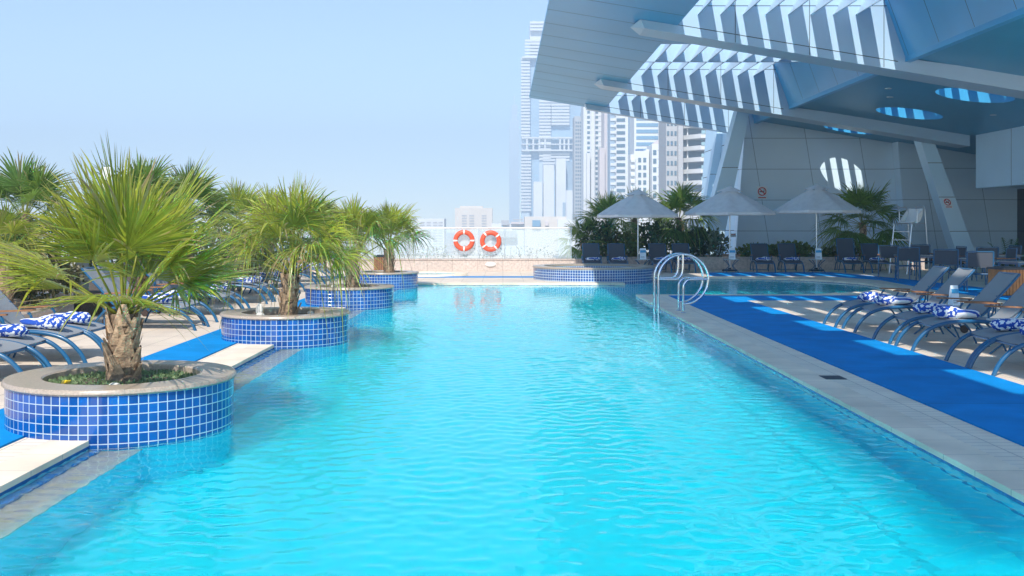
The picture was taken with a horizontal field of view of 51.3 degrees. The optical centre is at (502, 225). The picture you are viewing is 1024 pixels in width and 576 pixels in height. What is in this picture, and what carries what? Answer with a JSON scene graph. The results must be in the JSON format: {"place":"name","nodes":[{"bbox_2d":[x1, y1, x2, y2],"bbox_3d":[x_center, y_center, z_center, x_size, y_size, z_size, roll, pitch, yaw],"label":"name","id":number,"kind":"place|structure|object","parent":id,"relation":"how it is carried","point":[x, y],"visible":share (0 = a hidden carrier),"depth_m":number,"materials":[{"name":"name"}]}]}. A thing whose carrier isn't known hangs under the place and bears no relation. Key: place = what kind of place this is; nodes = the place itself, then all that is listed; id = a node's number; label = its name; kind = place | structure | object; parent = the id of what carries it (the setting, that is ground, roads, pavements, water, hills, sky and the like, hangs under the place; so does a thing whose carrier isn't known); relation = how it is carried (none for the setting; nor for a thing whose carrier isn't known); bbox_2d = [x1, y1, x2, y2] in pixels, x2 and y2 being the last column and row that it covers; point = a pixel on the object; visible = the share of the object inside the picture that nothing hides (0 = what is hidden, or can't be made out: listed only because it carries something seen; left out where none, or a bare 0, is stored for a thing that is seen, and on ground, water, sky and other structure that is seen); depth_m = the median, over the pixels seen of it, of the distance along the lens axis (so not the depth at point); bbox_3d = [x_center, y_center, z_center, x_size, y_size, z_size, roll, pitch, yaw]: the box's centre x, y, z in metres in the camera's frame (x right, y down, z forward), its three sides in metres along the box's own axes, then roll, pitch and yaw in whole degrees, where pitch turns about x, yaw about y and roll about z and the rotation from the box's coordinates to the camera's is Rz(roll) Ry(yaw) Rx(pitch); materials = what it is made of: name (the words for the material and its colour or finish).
{"place":"outdoors","nodes":[
{"label":"outdoors","id":0,"kind":"place"},
{"bbox_2d":[0,0,547,232],"label":"sky","id":1,"kind":"structure","parent":0,"point":[403,101],"materials":[{"name":"blue"}]},
{"bbox_2d":[42,233,578,265],"bbox_3d":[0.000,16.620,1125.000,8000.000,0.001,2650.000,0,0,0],"label":"city ground","id":2,"kind":"structure","parent":0,"point":[449,242],"depth_m":809.51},
{"bbox_2d":[359,245,449,257],"bbox_3d":[-3.820,1.149,39.376,3.723,0.938,0.752,0,0,0],"label":"scrub","id":3,"kind":"object","parent":2,"relation":"on","point":[427,254],"visible":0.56,"depth_m":39.40,"materials":[{"name":"green plant"}]},
{"bbox_2d":[628,140,658,251],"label":"white apartments","id":4,"kind":"structure","parent":2,"relation":"on","point":[643,170],"depth_m":399.80,"materials":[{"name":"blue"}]},
{"bbox_2d":[417,219,445,252],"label":"block","id":5,"kind":"structure","parent":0,"point":[437,240],"depth_m":640.00,"materials":[{"name":"concrete"}]},
{"bbox_2d":[455,206,492,253],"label":"block","id":6,"kind":"structure","parent":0,"point":[473,216],"depth_m":620.00,"materials":[{"name":"concrete"}]},
{"bbox_2d":[480,219,523,254],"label":"block","id":7,"kind":"structure","parent":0,"point":[511,239],"depth_m":560.00,"materials":[{"name":"concrete"}]},
{"bbox_2d":[0,285,1023,575],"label":"pool water","id":8,"kind":"structure","parent":0,"point":[518,431],"depth_m":7.12,"materials":[{"name":"blue liquid"}]},
{"bbox_2d":[0,255,1023,447],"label":"pool deck","id":9,"kind":"structure","parent":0,"point":[159,332],"depth_m":17.47,"materials":[{"name":"stone"}]},
{"bbox_2d":[0,339,51,372],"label":"sun lounger","id":10,"kind":"object","parent":9,"relation":"on","point":[7,347],"visible":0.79,"depth_m":11.19,"materials":[{"name":"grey metal"}]},
{"bbox_2d":[0,308,56,335],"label":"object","id":11,"kind":"structure","parent":9,"relation":"on","point":[41,313],"depth_m":15.64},
{"bbox_2d":[0,199,63,312],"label":"fan palm","id":12,"kind":"object","parent":9,"relation":"on","point":[12,224],"visible":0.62,"depth_m":15.42,"materials":[{"name":"green plant"}]},
{"bbox_2d":[0,334,71,367],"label":"sun lounger","id":13,"kind":"object","parent":9,"relation":"on","point":[31,340],"visible":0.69,"depth_m":11.85,"materials":[{"name":"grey metal"}]},
{"bbox_2d":[0,324,29,336],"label":"towel","id":14,"kind":"object","parent":13,"relation":"on","point":[14,330],"visible":1,"depth_m":11.63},
{"bbox_2d":[13,291,73,312],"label":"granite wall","id":15,"kind":"structure","parent":9,"relation":"on","point":[68,308],"depth_m":17.80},
{"bbox_2d":[0,309,102,362],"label":"sun lounger","id":16,"kind":"object","parent":9,"relation":"on","point":[67,332],"visible":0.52,"depth_m":12.52,"materials":[{"name":"grey metal"}]},
{"bbox_2d":[20,315,67,328],"bbox_3d":[-5.453,1.142,12.659,0.594,0.156,0.296,0,0,12],"label":"towel","id":17,"kind":"object","parent":16,"relation":"on","point":[52,322],"visible":0.95,"depth_m":12.55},
{"bbox_2d":[0,290,104,357],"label":"sun lounger","id":18,"kind":"object","parent":9,"relation":"on","point":[7,304],"visible":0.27,"depth_m":13.41,"materials":[{"name":"grey metal"}]},
{"bbox_2d":[49,311,90,322],"bbox_3d":[-5.440,1.147,13.364,0.594,0.147,0.278,0,0,10],"label":"towel","id":19,"kind":"object","parent":18,"relation":"on","point":[79,317],"visible":0.56,"depth_m":13.26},
{"bbox_2d":[37,263,201,315],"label":"planting soil","id":20,"kind":"structure","parent":9,"relation":"on","point":[89,308],"depth_m":19.32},
{"bbox_2d":[13,246,81,305],"bbox_3d":[-7.479,0.773,16.639,1.829,1.104,1.124,0,0,0],"label":"shrub","id":21,"kind":"object","parent":20,"relation":"on","point":[32,294],"visible":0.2,"depth_m":16.53,"materials":[{"name":"green plant"}]},
{"bbox_2d":[0,147,100,295],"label":"fan palm","id":22,"kind":"object","parent":20,"relation":"on","point":[22,187],"visible":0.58,"depth_m":16.82,"materials":[{"name":"green plant"}]},
{"bbox_2d":[74,153,200,294],"bbox_3d":[-6.663,-0.070,19.509,2.490,2.799,2.570,0,0,30],"label":"fan palm","id":23,"kind":"object","parent":20,"relation":"on","point":[158,171],"visible":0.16,"depth_m":19.40,"materials":[{"name":"green plant"}]},
{"bbox_2d":[81,266,209,330],"bbox_3d":[-5.618,1.142,16.798,1.840,0.977,0.716,0,0,3],"label":"sun lounger","id":24,"kind":"object","parent":9,"relation":"on","point":[97,283],"visible":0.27,"depth_m":16.72,"materials":[{"name":"grey metal"}]},
{"bbox_2d":[98,266,218,325],"bbox_3d":[-5.696,1.142,17.608,1.840,0.977,0.716,0,0,4],"label":"sun lounger","id":25,"kind":"object","parent":9,"relation":"on","point":[117,281],"visible":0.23,"depth_m":17.70,"materials":[{"name":"grey metal"}]},
{"bbox_2d":[0,298,318,447],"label":"pool mat","id":26,"kind":"object","parent":9,"relation":"on","point":[194,349],"visible":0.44,"depth_m":13.56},
{"bbox_2d":[140,262,243,316],"bbox_3d":[-5.636,1.142,19.323,1.840,0.977,0.716,0,0,1],"label":"sun lounger","id":27,"kind":"object","parent":9,"relation":"on","point":[157,282],"visible":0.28,"depth_m":19.21,"materials":[{"name":"grey metal"}]},
{"bbox_2d":[155,159,245,285],"bbox_3d":[-6.480,-0.060,21.931,2.575,2.779,2.604,0,0,0],"label":"fan palm","id":28,"kind":"object","parent":9,"relation":"on","point":[215,197],"visible":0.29,"depth_m":21.80,"materials":[{"name":"green plant"}]},
{"bbox_2d":[194,268,273,303],"bbox_3d":[-5.766,1.142,22.275,1.840,0.977,0.716,0,0,-2],"label":"sun lounger","id":29,"kind":"object","parent":9,"relation":"on","point":[249,286],"visible":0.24,"depth_m":22.00,"materials":[{"name":"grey metal"}]},
{"bbox_2d":[196,176,284,279],"bbox_3d":[-6.150,0.088,24.580,2.342,2.495,2.416,0,0,0],"label":"fan palm","id":30,"kind":"object","parent":9,"relation":"on","point":[239,205],"visible":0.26,"depth_m":24.29,"materials":[{"name":"green plant"}]},
{"bbox_2d":[206,244,281,275],"bbox_3d":[-6.200,0.844,25.466,1.875,0.964,1.152,0,0,0],"label":"shrub","id":31,"kind":"object","parent":9,"relation":"on","point":[260,256],"visible":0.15,"depth_m":25.38,"materials":[{"name":"green plant"}]},
{"bbox_2d":[235,182,312,271],"bbox_3d":[-6.016,0.106,27.465,2.279,2.449,2.347,0,0,0],"label":"fan palm","id":32,"kind":"object","parent":9,"relation":"on","point":[269,193],"visible":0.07,"depth_m":27.28,"materials":[{"name":"green plant"}]},
{"bbox_2d":[312,276,532,277],"bbox_3d":[-2.450,1.608,33.450,7.100,0.016,0.500,0,0,0],"label":"pool mat","id":33,"kind":"object","parent":9,"relation":"on","point":[469,277],"visible":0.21,"depth_m":33.20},
{"bbox_2d":[298,258,581,270],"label":"granite wall","id":34,"kind":"structure","parent":9,"relation":"on","point":[467,264],"depth_m":38.00,"materials":[{"name":"stone"}]},
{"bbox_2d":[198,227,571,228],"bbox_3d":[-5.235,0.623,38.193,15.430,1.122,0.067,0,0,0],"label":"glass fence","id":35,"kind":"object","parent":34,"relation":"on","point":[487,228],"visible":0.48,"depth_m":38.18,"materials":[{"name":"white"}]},
{"bbox_2d":[453,230,474,250],"bbox_3d":[-1.389,0.516,38.059,0.782,0.815,0.195,0,0,0],"label":"lifebuoy","id":36,"kind":"object","parent":35,"relation":"hanging from","point":[458,234],"visible":1,"depth_m":37.98,"materials":[{"name":"orange plastic"}]},
{"bbox_2d":[480,230,500,251],"bbox_3d":[-0.438,0.532,38.059,0.770,0.809,0.195,0,0,0],"label":"lifebuoy","id":37,"kind":"object","parent":35,"relation":"hanging from","point":[484,246],"visible":1,"depth_m":37.98,"materials":[{"name":"orange plastic"}]},
{"bbox_2d":[418,271,467,276],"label":"ledge","id":38,"kind":"structure","parent":9,"relation":"on","point":[431,274],"depth_m":34.41,"materials":[{"name":"stone"}]},
{"bbox_2d":[0,276,1023,502],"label":"pool coping","id":39,"kind":"object","parent":9,"relation":"on","point":[994,460],"visible":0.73,"depth_m":9.37,"materials":[{"name":"stone"}]},
{"bbox_2d":[653,253,708,315],"bbox_3d":[3.330,1.440,19.950,0.964,1.859,0.630,0,0,0],"label":"pool handrail","id":40,"kind":"object","parent":39,"relation":"on","point":[677,255],"visible":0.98,"depth_m":19.68,"materials":[{"name":"silver metal"}]},
{"bbox_2d":[0,279,1023,504],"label":"pool basin","id":41,"kind":"object","parent":9,"relation":"in","point":[972,476],"visible":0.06,"depth_m":8.03,"materials":[{"name":"tile"}]},
{"bbox_2d":[1,360,236,447],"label":"palm planter","id":42,"kind":"object","parent":41,"relation":"on","point":[37,405],"visible":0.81,"depth_m":8.15,"materials":[{"name":"blue tile"}]},
{"bbox_2d":[48,367,196,384],"bbox_3d":[-3.165,1.280,8.855,1.244,0.054,1.234,0,0,0],"label":"ground cover","id":43,"kind":"object","parent":42,"relation":"on","point":[160,374],"visible":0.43,"depth_m":8.96,"materials":[{"name":"green plant"}]},
{"bbox_2d":[0,133,266,382],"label":"fan palm","id":44,"kind":"object","parent":42,"relation":"in","point":[136,225],"visible":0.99,"depth_m":8.70,"materials":[{"name":"green plant"}]},
{"bbox_2d":[220,307,349,347],"bbox_3d":[-3.120,1.896,15.320,1.838,1.328,1.838,0,0,0],"label":"palm planter","id":45,"kind":"object","parent":41,"relation":"on","point":[302,329],"visible":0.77,"depth_m":14.58,"materials":[{"name":"blue tile"}]},
{"bbox_2d":[183,173,387,345],"bbox_3d":[-3.107,0.631,15.349,3.036,2.913,2.780,0,0,0],"label":"fan palm","id":46,"kind":"object","parent":45,"relation":"in","point":[301,212],"visible":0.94,"depth_m":15.05,"materials":[{"name":"green plant"}]},
{"bbox_2d":[304,283,393,309],"bbox_3d":[-3.150,1.896,21.900,1.838,1.328,1.838,0,0,0],"label":"palm planter","id":47,"kind":"object","parent":41,"relation":"on","point":[381,296],"visible":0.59,"depth_m":21.17,"materials":[{"name":"blue tile"}]},
{"bbox_2d":[304,193,416,301],"bbox_3d":[-3.084,0.514,21.861,2.366,2.428,2.421,0,0,32],"label":"fan palm","id":48,"kind":"object","parent":47,"relation":"in","point":[363,221],"visible":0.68,"depth_m":21.69,"materials":[{"name":"green plant"}]},
{"bbox_2d":[360,270,418,289],"bbox_3d":[-3.170,1.896,28.550,1.838,1.328,1.838,0,0,0],"label":"palm planter","id":49,"kind":"object","parent":41,"relation":"on","point":[396,279],"visible":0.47,"depth_m":27.79,"materials":[{"name":"blue tile"}]},
{"bbox_2d":[354,199,434,272],"bbox_3d":[-3.210,0.271,28.498,2.663,2.142,2.277,0,0,-39],"label":"fan palm","id":50,"kind":"object","parent":49,"relation":"in","point":[397,219],"visible":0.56,"depth_m":28.41,"materials":[{"name":"green plant"}]},
{"bbox_2d":[554,215,610,257],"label":"fan palm","id":51,"kind":"object","parent":9,"relation":"on","point":[577,253],"visible":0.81,"depth_m":40.03,"materials":[{"name":"green plant"}]},
{"bbox_2d":[581,243,601,263],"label":"sun lounger","id":52,"kind":"object","parent":9,"relation":"on","point":[590,249],"visible":0.74,"depth_m":37.92,"materials":[{"name":"grey fabric"}]},
{"bbox_2d":[533,263,653,282],"bbox_3d":[2.740,1.768,32.400,3.686,1.105,3.686,0,0,0],"label":"hot tub","id":53,"kind":"object","parent":9,"relation":"on","point":[600,272],"visible":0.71,"depth_m":30.93,"materials":[{"name":"tile"}]},
{"bbox_2d":[606,243,628,263],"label":"sun lounger","id":54,"kind":"object","parent":9,"relation":"on","point":[615,250],"visible":0.68,"depth_m":37.92,"materials":[{"name":"grey fabric"}]},
{"bbox_2d":[597,189,677,263],"bbox_3d":[4.810,0.163,38.000,2.783,2.913,2.783,0,0,13],"label":"parasol","id":55,"kind":"object","parent":9,"relation":"on","point":[637,203],"visible":0.91,"depth_m":37.28,"materials":[{"name":"white fabric"}]},
{"bbox_2d":[648,243,671,272],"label":"sun lounger","id":56,"kind":"object","parent":9,"relation":"on","point":[656,250],"visible":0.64,"depth_m":37.92,"materials":[{"name":"grey fabric"}]},
{"bbox_2d":[672,243,696,272],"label":"sun lounger","id":57,"kind":"object","parent":9,"relation":"on","point":[680,247],"visible":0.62,"depth_m":37.95,"materials":[{"name":"grey fabric"}]},
{"bbox_2d":[685,186,775,270],"bbox_3d":[8.080,0.103,38.000,2.931,3.033,2.931,0,0,-8],"label":"parasol","id":58,"kind":"object","parent":9,"relation":"on","point":[729,201],"visible":0.99,"depth_m":37.24,"materials":[{"name":"white fabric"}]},
{"bbox_2d":[601,257,924,269],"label":"granite wall","id":59,"kind":"structure","parent":9,"relation":"on","point":[719,263],"depth_m":39.20,"materials":[{"name":"stone"}]},
{"bbox_2d":[750,243,775,271],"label":"sun lounger","id":60,"kind":"object","parent":9,"relation":"on","point":[759,250],"visible":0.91,"depth_m":37.89,"materials":[{"name":"grey fabric"}]},
{"bbox_2d":[529,0,1023,261],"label":"hotel building","id":61,"kind":"structure","parent":9,"relation":"on","point":[920,102],"depth_m":40.11,"materials":[{"name":"grey"}]},
{"bbox_2d":[639,254,931,263],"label":"planting soil","id":62,"kind":"structure","parent":9,"relation":"on","point":[812,255],"depth_m":44.95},
{"bbox_2d":[573,217,622,256],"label":"shrub","id":63,"kind":"object","parent":62,"relation":"on","point":[609,236],"visible":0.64,"depth_m":40.16,"materials":[{"name":"green plant"}]},
{"bbox_2d":[573,189,645,256],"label":"fan palm","id":64,"kind":"object","parent":62,"relation":"on","point":[608,201],"visible":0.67,"depth_m":40.69,"materials":[{"name":"green plant"}]},
{"bbox_2d":[607,231,646,256],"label":"shrub","id":65,"kind":"object","parent":62,"relation":"on","point":[631,247],"visible":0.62,"depth_m":40.16,"materials":[{"name":"green plant"}]},
{"bbox_2d":[601,183,662,256],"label":"fan palm","id":66,"kind":"object","parent":62,"relation":"on","point":[635,220],"visible":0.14,"depth_m":42.87,"materials":[{"name":"green plant"}]},
{"bbox_2d":[632,218,683,255],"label":"shrub","id":67,"kind":"object","parent":62,"relation":"on","point":[651,234],"visible":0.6,"depth_m":40.64,"materials":[{"name":"green plant"}]},
{"bbox_2d":[639,181,721,256],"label":"fan palm","id":68,"kind":"object","parent":62,"relation":"on","point":[678,198],"visible":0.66,"depth_m":40.69,"materials":[{"name":"green plant"}]},
{"bbox_2d":[677,225,719,256],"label":"shrub","id":69,"kind":"object","parent":62,"relation":"on","point":[702,250],"visible":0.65,"depth_m":40.39,"materials":[{"name":"green plant"}]},
{"bbox_2d":[705,227,731,256],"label":"shrub","id":70,"kind":"object","parent":62,"relation":"on","point":[722,247],"visible":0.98,"depth_m":40.09,"materials":[{"name":"green plant"}]},
{"bbox_2d":[735,242,778,256],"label":"shrub","id":71,"kind":"object","parent":62,"relation":"on","point":[745,252],"visible":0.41,"depth_m":40.03,"materials":[{"name":"green plant"}]},
{"bbox_2d":[769,240,815,256],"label":"shrub","id":72,"kind":"object","parent":62,"relation":"on","point":[804,249],"visible":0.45,"depth_m":40.01,"materials":[{"name":"green plant"}]},
{"bbox_2d":[812,178,913,270],"bbox_3d":[13.618,0.500,40.258,4.029,4.560,4.069,0,0,0],"label":"fan palm","id":73,"kind":"object","parent":62,"relation":"on","point":[867,201],"visible":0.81,"depth_m":39.72,"materials":[{"name":"green plant"}]},
{"bbox_2d":[777,243,804,271],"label":"sun lounger","id":74,"kind":"object","parent":9,"relation":"on","point":[786,250],"visible":0.91,"depth_m":37.89,"materials":[{"name":"grey fabric"}]},
{"bbox_2d":[774,184,860,270],"bbox_3d":[11.170,0.069,38.000,2.820,3.103,2.820,0,0,5],"label":"parasol","id":75,"kind":"object","parent":9,"relation":"on","point":[816,199],"visible":0.98,"depth_m":37.29,"materials":[{"name":"white fabric"}]},
{"bbox_2d":[669,295,1023,446],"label":"pool mat","id":76,"kind":"object","parent":9,"relation":"on","point":[989,403],"visible":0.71,"depth_m":12.20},
{"bbox_2d":[834,238,864,272],"bbox_3d":[12.090,1.037,37.255,0.707,1.187,1.663,0,0,5],"label":"sun lounger","id":77,"kind":"object","parent":9,"relation":"on","point":[844,247],"visible":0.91,"depth_m":37.79,"materials":[{"name":"grey fabric"}]},
{"bbox_2d":[709,272,1011,299],"bbox_3d":[9.925,1.608,29.731,4.981,0.016,14.274,0,0,-10],"label":"pool mat","id":78,"kind":"object","parent":9,"relation":"on","point":[974,291],"visible":0.74,"depth_m":34.20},
{"bbox_2d":[894,247,919,280],"bbox_3d":[11.750,1.117,31.000,0.648,1.010,0.591,0,0,12],"label":"dining chair","id":79,"kind":"object","parent":78,"relation":"on","point":[908,253],"visible":0.98,"depth_m":30.75,"materials":[{"name":"grey fabric"}]},
{"bbox_2d":[932,249,958,285],"bbox_3d":[11.700,1.117,28.200,0.648,1.010,0.591,0,0,20],"label":"dining chair","id":80,"kind":"object","parent":78,"relation":"on","point":[945,256],"visible":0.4,"depth_m":27.95,"materials":[{"name":"grey fabric"}]},
{"bbox_2d":[963,251,994,291],"bbox_3d":[11.550,1.117,25.900,0.648,1.010,0.591,0,0,16],"label":"dining chair","id":81,"kind":"object","parent":78,"relation":"on","point":[979,260],"visible":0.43,"depth_m":25.66,"materials":[{"name":"grey fabric"}]},
{"bbox_2d":[987,266,1023,294],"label":"slatted bin","id":82,"kind":"object","parent":78,"relation":"on","point":[1014,287],"visible":0.53,"depth_m":24.33,"materials":[{"name":"brown"}]},
{"bbox_2d":[860,243,891,272],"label":"sun lounger","id":83,"kind":"object","parent":9,"relation":"on","point":[869,250],"visible":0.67,"depth_m":37.91,"materials":[{"name":"grey fabric"}]},
{"bbox_2d":[823,265,948,327],"bbox_3d":[6.173,1.142,17.238,1.840,0.977,0.716,0,0,1],"label":"sun lounger","id":84,"kind":"object","parent":9,"relation":"on","point":[933,275],"visible":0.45,"depth_m":17.21,"materials":[{"name":"grey fabric"}]},
{"bbox_2d":[857,292,891,301],"bbox_3d":[6.018,1.142,17.234,0.594,0.156,0.296,0,0,-4],"label":"towel","id":85,"kind":"object","parent":84,"relation":"on","point":[867,296],"visible":0.69,"depth_m":17.13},
{"bbox_2d":[877,245,898,276],"bbox_3d":[12.000,1.117,33.200,0.648,1.010,0.591,0,0,20],"label":"dining chair","id":86,"kind":"object","parent":9,"relation":"on","point":[886,251],"visible":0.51,"depth_m":33.43,"materials":[{"name":"grey fabric"}]},
{"bbox_2d":[841,267,974,332],"bbox_3d":[6.224,1.142,16.422,1.840,0.977,0.716,0,0,2],"label":"sun lounger","id":87,"kind":"object","parent":9,"relation":"on","point":[959,276],"visible":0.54,"depth_m":16.35,"materials":[{"name":"grey fabric"}]},
{"bbox_2d":[873,295,913,304],"bbox_3d":[6.022,1.149,16.433,0.594,0.141,0.280,0,0,16],"label":"towel","id":88,"kind":"object","parent":87,"relation":"on","point":[891,300],"visible":1,"depth_m":16.35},
{"bbox_2d":[889,206,928,273],"bbox_3d":[13.704,0.480,35.981,1.210,2.286,0.740,0,0,-32],"label":"lifeguard chair","id":89,"kind":"object","parent":9,"relation":"on","point":[913,216],"visible":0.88,"depth_m":36.00,"materials":[{"name":"silver metal"}]},
{"bbox_2d":[910,244,932,275],"bbox_3d":[13.600,1.117,34.600,0.648,1.010,0.591,0,0,10],"label":"dining chair","id":90,"kind":"object","parent":9,"relation":"on","point":[924,249],"visible":0.51,"depth_m":34.83,"materials":[{"name":"grey fabric"}]},
{"bbox_2d":[872,272,1020,343],"bbox_3d":[6.179,1.142,14.908,1.840,0.977,0.716,0,0,-1],"label":"sun lounger","id":91,"kind":"object","parent":9,"relation":"on","point":[997,287],"visible":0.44,"depth_m":14.87,"materials":[{"name":"grey fabric"}]},
{"bbox_2d":[913,303,951,312],"bbox_3d":[6.034,1.147,14.905,0.594,0.147,0.278,0,0,5],"label":"towel","id":92,"kind":"object","parent":91,"relation":"on","point":[924,307],"visible":0.69,"depth_m":14.82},
{"bbox_2d":[894,283,1023,350],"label":"sun lounger","id":93,"kind":"object","parent":9,"relation":"on","point":[1012,306],"visible":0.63,"depth_m":14.00,"materials":[{"name":"metal"}]},
{"bbox_2d":[931,306,980,318],"bbox_3d":[5.972,1.142,14.063,0.594,0.156,0.296,0,0,17],"label":"towel","id":94,"kind":"object","parent":93,"relation":"on","point":[950,312],"visible":1,"depth_m":13.98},
{"bbox_2d":[944,311,1023,367],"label":"sun lounger","id":95,"kind":"object","parent":9,"relation":"on","point":[988,334],"visible":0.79,"depth_m":12.55,"materials":[{"name":"grey metal"}]},
{"bbox_2d":[989,318,1023,330],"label":"towel","id":96,"kind":"object","parent":95,"relation":"on","point":[1011,324],"visible":0.96,"depth_m":12.35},
{"bbox_2d":[968,333,1023,375],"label":"sun lounger","id":97,"kind":"object","parent":9,"relation":"on","point":[1012,339],"visible":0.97,"depth_m":11.87,"materials":[{"name":"grey metal"}]},
{"bbox_2d":[509,95,518,222],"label":"distant tower","id":98,"kind":"structure","parent":0,"point":[513,167],"depth_m":1900.00,"materials":[{"name":"concrete"}]},
{"bbox_2d":[524,217,574,254],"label":"block","id":99,"kind":"structure","parent":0,"point":[537,239],"depth_m":520.00,"materials":[{"name":"concrete"}]},
{"bbox_2d":[521,21,580,221],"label":"striped tower","id":100,"kind":"structure","parent":0,"point":[546,132],"depth_m":1123.00,"materials":[{"name":"white glass"}]},
{"bbox_2d":[533,158,572,219],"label":"white block","id":101,"kind":"structure","parent":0,"point":[563,188],"depth_m":896.00,"materials":[{"name":"concrete"}]},
{"bbox_2d":[573,116,580,248],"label":"lattice tower","id":102,"kind":"structure","parent":0,"point":[576,164],"depth_m":760.00,"materials":[{"name":"white"}]},
{"bbox_2d":[581,106,600,241],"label":"white tower","id":103,"kind":"structure","parent":0,"point":[590,133],"depth_m":660.00,"materials":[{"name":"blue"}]},
{"bbox_2d":[598,113,606,231],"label":"pink tower","id":104,"kind":"structure","parent":0,"point":[602,169],"depth_m":640.00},
{"bbox_2d":[607,114,628,249],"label":"blue tower","id":105,"kind":"structure","parent":0,"point":[617,149],"depth_m":600.00,"materials":[{"name":"clear glass"}]},
{"bbox_2d":[629,117,658,154],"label":"banded tower","id":106,"kind":"structure","parent":0,"point":[643,135],"depth_m":540.00,"materials":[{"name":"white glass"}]},
{"bbox_2d":[659,122,705,253],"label":"balcony block","id":107,"kind":"structure","parent":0,"point":[681,154],"depth_m":290.75,"materials":[{"name":"white"}]},
{"bbox_2d":[615,279,878,295],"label":"shallow pool water","id":108,"kind":"structure","parent":0,"point":[731,286],"depth_m":28.64,"materials":[{"name":"teal liquid"}]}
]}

